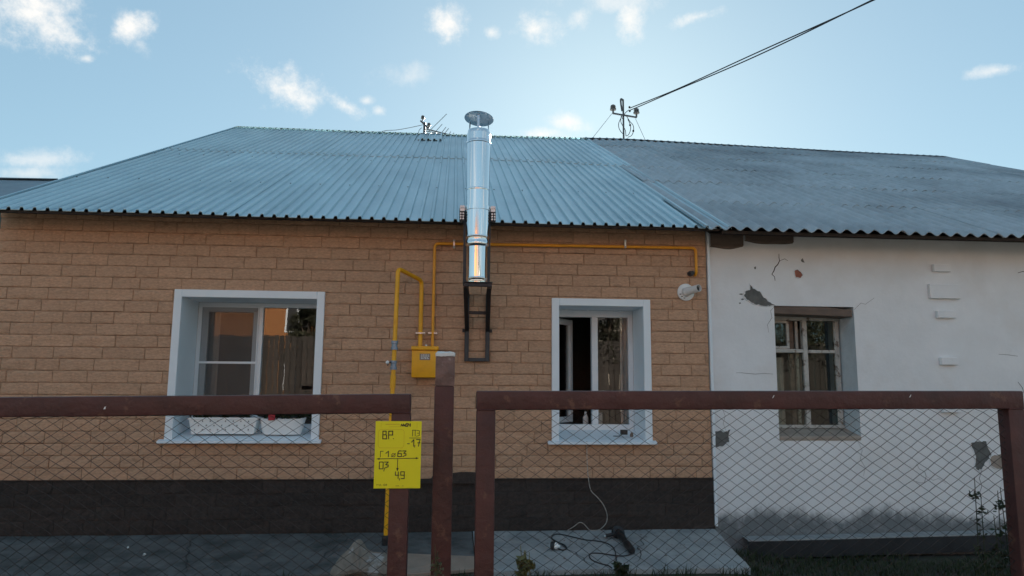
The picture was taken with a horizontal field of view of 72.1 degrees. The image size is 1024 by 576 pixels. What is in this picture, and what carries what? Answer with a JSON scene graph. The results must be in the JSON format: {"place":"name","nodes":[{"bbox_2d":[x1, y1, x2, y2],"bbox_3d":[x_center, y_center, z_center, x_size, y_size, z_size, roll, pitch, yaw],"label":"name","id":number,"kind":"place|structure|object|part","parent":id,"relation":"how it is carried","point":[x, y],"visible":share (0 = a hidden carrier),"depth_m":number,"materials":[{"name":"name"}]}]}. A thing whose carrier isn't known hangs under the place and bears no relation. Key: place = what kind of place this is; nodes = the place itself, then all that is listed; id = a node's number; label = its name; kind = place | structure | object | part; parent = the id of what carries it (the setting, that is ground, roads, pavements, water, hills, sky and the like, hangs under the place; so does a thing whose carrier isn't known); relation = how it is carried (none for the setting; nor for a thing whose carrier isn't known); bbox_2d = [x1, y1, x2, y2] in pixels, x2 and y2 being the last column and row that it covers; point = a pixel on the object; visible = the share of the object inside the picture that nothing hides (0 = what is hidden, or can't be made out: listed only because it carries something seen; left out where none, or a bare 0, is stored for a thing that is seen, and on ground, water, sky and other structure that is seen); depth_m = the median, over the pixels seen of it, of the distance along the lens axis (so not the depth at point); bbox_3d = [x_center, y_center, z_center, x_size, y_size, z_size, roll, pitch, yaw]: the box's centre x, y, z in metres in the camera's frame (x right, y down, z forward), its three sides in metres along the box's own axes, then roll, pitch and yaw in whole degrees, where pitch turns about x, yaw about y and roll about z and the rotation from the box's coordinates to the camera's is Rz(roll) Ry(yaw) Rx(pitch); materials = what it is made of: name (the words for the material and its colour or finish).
{"place":"outdoors","nodes":[
{"label":"outdoors","id":0,"kind":"place"},
{"bbox_2d":[0,177,57,224],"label":"neighbour house","id":1,"kind":"structure","parent":0,"point":[9,185],"depth_m":19.08,"materials":[{"name":"blue paint"}]},
{"bbox_2d":[0,532,473,575],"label":"concrete apron","id":2,"kind":"object","parent":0,"point":[464,547],"visible":0.77,"depth_m":6.16,"materials":[{"name":"grey concrete"}]},
{"bbox_2d":[12,530,645,575],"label":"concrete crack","id":3,"kind":"object","parent":2,"relation":"on","point":[325,553],"visible":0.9,"depth_m":6.19,"materials":[{"name":"black concrete"}]},
{"bbox_2d":[2,546,1010,575],"bbox_3d":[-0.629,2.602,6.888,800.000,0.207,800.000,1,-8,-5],"label":"ground","id":4,"kind":"structure","parent":0,"point":[925,557],"depth_m":6.70,"materials":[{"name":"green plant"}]},
{"bbox_2d":[0,394,411,575],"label":"fence","id":5,"kind":"object","parent":4,"relation":"on","point":[397,407],"visible":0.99,"depth_m":2.46,"materials":[{"name":"metal"}]},
{"bbox_2d":[374,421,421,488],"bbox_3d":[-0.404,0.590,2.494,0.163,0.233,0.004,1,-8,-5],"label":"gas sign","id":6,"kind":"object","parent":5,"relation":"attached to","point":[397,461],"visible":1,"depth_m":2.49,"materials":[{"name":"yellow metal"}]},
{"bbox_2d":[330,539,386,575],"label":"rock","id":7,"kind":"object","parent":4,"relation":"on","point":[360,563],"visible":0.84,"depth_m":5.45,"materials":[{"name":"grey stone"}]},
{"bbox_2d":[0,126,731,549],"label":"brick clad house","id":8,"kind":"structure","parent":4,"relation":"on","point":[242,260],"depth_m":7.12,"materials":[{"name":"brick"},{"name":"galvanised steel"},{"name":"stone"}]},
{"bbox_2d":[188,415,260,433],"bbox_3d":[-2.853,1.302,7.004,0.742,0.287,0.178,1,-8,-5],"label":"flower planter","id":9,"kind":"object","parent":8,"relation":"on","point":[214,428],"visible":0.56,"depth_m":6.92,"materials":[{"name":"white plastic"}]},
{"bbox_2d":[156,289,324,443],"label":"window","id":10,"kind":"structure","parent":8,"relation":"in","point":[249,342],"depth_m":7.45,"materials":[{"name":"white plastic"}]},
{"bbox_2d":[258,414,311,434],"bbox_3d":[-1.847,1.328,7.090,1.392,0.285,0.179,1,-8,-5],"label":"flower planter","id":11,"kind":"object","parent":8,"relation":"on","point":[276,424],"visible":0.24,"depth_m":6.98,"materials":[{"name":"white plastic"}]},
{"bbox_2d":[268,415,274,419],"bbox_3d":[-2.374,1.274,6.953,0.066,0.065,0.008,1,-8,-5],"label":"red rag","id":12,"kind":"object","parent":11,"relation":"hanging from","point":[270,418],"visible":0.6,"depth_m":6.95,"materials":[{"name":"fabric"}]},
{"bbox_2d":[382,268,425,545],"bbox_3d":[-1.019,1.158,6.802,0.142,2.693,0.576,-3,-8,25],"label":"gas pipe","id":13,"kind":"object","parent":8,"relation":"attached to","point":[394,349],"visible":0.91,"depth_m":6.71,"materials":[{"name":"yellow metal"}]},
{"bbox_2d":[381,115,430,133],"bbox_3d":[-2.252,-3.336,14.709,1.100,0.587,0.094,1,-8,-5],"label":"power mast","id":14,"kind":"object","parent":8,"relation":"on","point":[427,126],"visible":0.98,"depth_m":14.74,"materials":[{"name":"metal"}]},
{"bbox_2d":[411,345,438,377],"bbox_3d":[-0.867,0.728,7.006,0.270,0.330,0.188,1,-8,-5],"label":"gas cupboard","id":15,"kind":"object","parent":8,"relation":"attached to","point":[423,361],"visible":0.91,"depth_m":6.93,"materials":[{"name":"yellow paint"}]},
{"bbox_3d":[-0.862,0.748,6.939,0.252,0.264,0.019,1,-8,-5],"label":"door","id":16,"kind":"part","parent":15,"relation":"part of","materials":[{"name":"yellow paint"}]},
{"bbox_2d":[426,114,453,133],"bbox_3d":[-1.520,-3.446,14.874,0.606,0.493,0.049,1,-8,-5],"label":"tv aerial","id":17,"kind":"object","parent":8,"relation":"attached to","point":[434,131],"visible":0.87,"depth_m":14.84,"materials":[{"name":"metal"}]},
{"bbox_2d":[420,472,474,483],"bbox_3d":[-0.623,1.871,6.943,0.616,0.112,0.015,1,-8,-5],"label":"panel offcut","id":18,"kind":"object","parent":8,"relation":"attached to","point":[463,478],"visible":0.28,"depth_m":6.95,"materials":[{"name":"stone"}]},
{"bbox_2d":[462,209,492,361],"bbox_3d":[-0.327,-0.022,6.848,0.316,1.445,0.796,1,-8,-5],"label":"wall bracket","id":19,"kind":"object","parent":8,"relation":"attached to","point":[467,285],"depth_m":6.79,"materials":[{"name":"black metal"}]},
{"bbox_2d":[459,111,495,281],"bbox_3d":[-0.328,-0.855,6.679,0.301,1.639,0.287,-5,-9,36],"label":"chimney","id":20,"kind":"object","parent":19,"relation":"on","point":[476,208],"visible":0.96,"depth_m":6.59,"materials":[{"name":"silver mirror"}]},
{"bbox_2d":[428,239,697,345],"bbox_3d":[0.556,0.056,7.288,2.812,1.159,0.093,1,-8,-5],"label":"gas pipe","id":21,"kind":"object","parent":8,"relation":"attached to","point":[624,246],"visible":1,"depth_m":7.31,"materials":[{"name":"yellow metal"}]},
{"bbox_2d":[583,410,587,423],"bbox_3d":[0.819,1.474,7.833,0.064,0.245,0.064,1,-8,-5],"label":"bottle","id":22,"kind":"object","parent":8,"relation":"on","point":[585,417],"visible":0.55,"depth_m":7.81,"materials":[{"name":"white plastic"}]},
{"bbox_2d":[568,445,607,530],"bbox_3d":[0.753,1.972,7.023,0.397,0.878,0.067,1,-8,-5],"label":"cable","id":23,"kind":"object","parent":8,"relation":"hanging from","point":[598,498],"visible":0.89,"depth_m":7.00,"materials":[{"name":"white plastic"}]},
{"bbox_2d":[548,298,656,444],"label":"window","id":24,"kind":"structure","parent":8,"relation":"in","point":[598,344],"depth_m":7.71,"materials":[{"name":"white plastic"}]},
{"bbox_2d":[615,430,627,436],"bbox_3d":[1.112,1.493,7.246,0.155,0.066,0.065,1,-8,-5],"label":"power adapter","id":25,"kind":"object","parent":8,"relation":"on","point":[624,432],"visible":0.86,"depth_m":7.23,"materials":[{"name":"black plastic"}]},
{"bbox_2d":[677,284,701,300],"bbox_3d":[1.879,0.038,7.367,0.158,0.184,0.265,7,-10,-38],"label":"boiler flue","id":26,"kind":"object","parent":8,"relation":"attached to","point":[686,290],"visible":1,"depth_m":7.38,"materials":[{"name":"white plastic"}]},
{"bbox_2d":[430,545,443,575],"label":"weed","id":27,"kind":"object","parent":4,"relation":"on","point":[435,565],"visible":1,"depth_m":2.42,"materials":[{"name":"green plant"}]},
{"bbox_2d":[430,351,454,575],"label":"gate post","id":28,"kind":"object","parent":4,"relation":"on","point":[441,530],"visible":1,"depth_m":2.62,"materials":[{"name":"metal"}]},
{"bbox_2d":[514,546,535,575],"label":"weed","id":29,"kind":"object","parent":4,"relation":"on","point":[524,570],"visible":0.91,"depth_m":2.79,"materials":[{"name":"green plant"}]},
{"bbox_2d":[611,561,629,575],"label":"weed","id":30,"kind":"object","parent":4,"relation":"on","point":[616,566],"visible":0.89,"depth_m":5.76,"materials":[{"name":"green plant"}]},
{"bbox_2d":[474,391,1023,575],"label":"fence","id":31,"kind":"object","parent":4,"relation":"on","point":[1008,406],"visible":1,"depth_m":2.63,"materials":[{"name":"metal"}]},
{"bbox_2d":[968,478,988,575],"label":"weed","id":32,"kind":"object","parent":4,"relation":"on","point":[975,494],"visible":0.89,"depth_m":2.76,"materials":[{"name":"green plant"}]},
{"bbox_2d":[988,516,1007,575],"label":"weed","id":33,"kind":"object","parent":4,"relation":"on","point":[999,568],"visible":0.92,"depth_m":2.76,"materials":[{"name":"green plant"}]},
{"bbox_2d":[993,487,1010,575],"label":"weed","id":34,"kind":"object","parent":4,"relation":"on","point":[1002,506],"visible":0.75,"depth_m":2.78,"materials":[{"name":"green plant"}]},
{"bbox_2d":[0,0,1023,178],"label":"sky","id":35,"kind":"structure","parent":0,"point":[85,85],"materials":[{"name":"blue"}]},
{"bbox_2d":[473,529,750,575],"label":"concrete apron","id":36,"kind":"object","parent":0,"point":[589,548],"visible":0.8,"depth_m":6.32,"materials":[{"name":"grey concrete"}]},
{"bbox_2d":[550,541,559,549],"bbox_3d":[0.392,2.323,6.345,0.085,0.073,0.072,-3,-8,22],"label":"extension socket","id":37,"kind":"object","parent":36,"relation":"on","point":[553,543],"visible":0.88,"depth_m":6.33,"materials":[{"name":"white plastic"}]},
{"bbox_2d":[551,533,616,560],"bbox_3d":[0.665,2.374,6.472,0.818,0.069,0.443,-4,-9,31],"label":"black cable","id":38,"kind":"object","parent":36,"relation":"on","point":[581,539],"visible":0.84,"depth_m":6.63,"materials":[{"name":"black rubber"}]},
{"bbox_2d":[589,552,631,567],"bbox_3d":[0.819,2.361,6.153,0.322,0.039,0.456,-4,-9,32],"label":"black cable","id":39,"kind":"object","parent":36,"relation":"on","point":[605,554],"visible":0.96,"depth_m":6.21,"materials":[{"name":"black rubber"}]},
{"bbox_2d":[603,526,634,553],"bbox_3d":[0.997,2.338,6.546,0.224,0.143,0.583,1,-8,-5],"label":"angle grinder","id":40,"kind":"object","parent":36,"relation":"on","point":[627,544],"visible":0.96,"depth_m":6.64,"materials":[{"name":"black plastic"}]},
{"bbox_2d":[583,137,1023,557],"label":"plastered house","id":41,"kind":"structure","parent":0,"point":[833,270],"depth_m":7.63,"materials":[{"name":"white paint"}]},
{"bbox_2d":[594,98,644,138],"bbox_3d":[2.276,-3.521,15.130,1.144,1.176,0.170,1,-8,-5],"label":"power mast","id":42,"kind":"object","parent":41,"relation":"on","point":[636,112],"visible":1,"depth_m":15.16,"materials":[{"name":"metal"}]},
{"bbox_2d":[631,0,870,109],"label":"overhead wire","id":43,"kind":"object","parent":42,"relation":"attached to","point":[750,58],"visible":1,"depth_m":11.85,"materials":[{"name":"black metal"}]},
{"bbox_2d":[630,0,874,107],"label":"overhead wire","id":44,"kind":"object","parent":42,"relation":"attached to","point":[757,52],"visible":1,"depth_m":11.73,"materials":[{"name":"black metal"}]},
{"bbox_2d":[774,306,860,439],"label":"window","id":45,"kind":"structure","parent":41,"relation":"in","point":[801,333],"depth_m":7.83,"materials":[{"name":"paint"}]}
]}

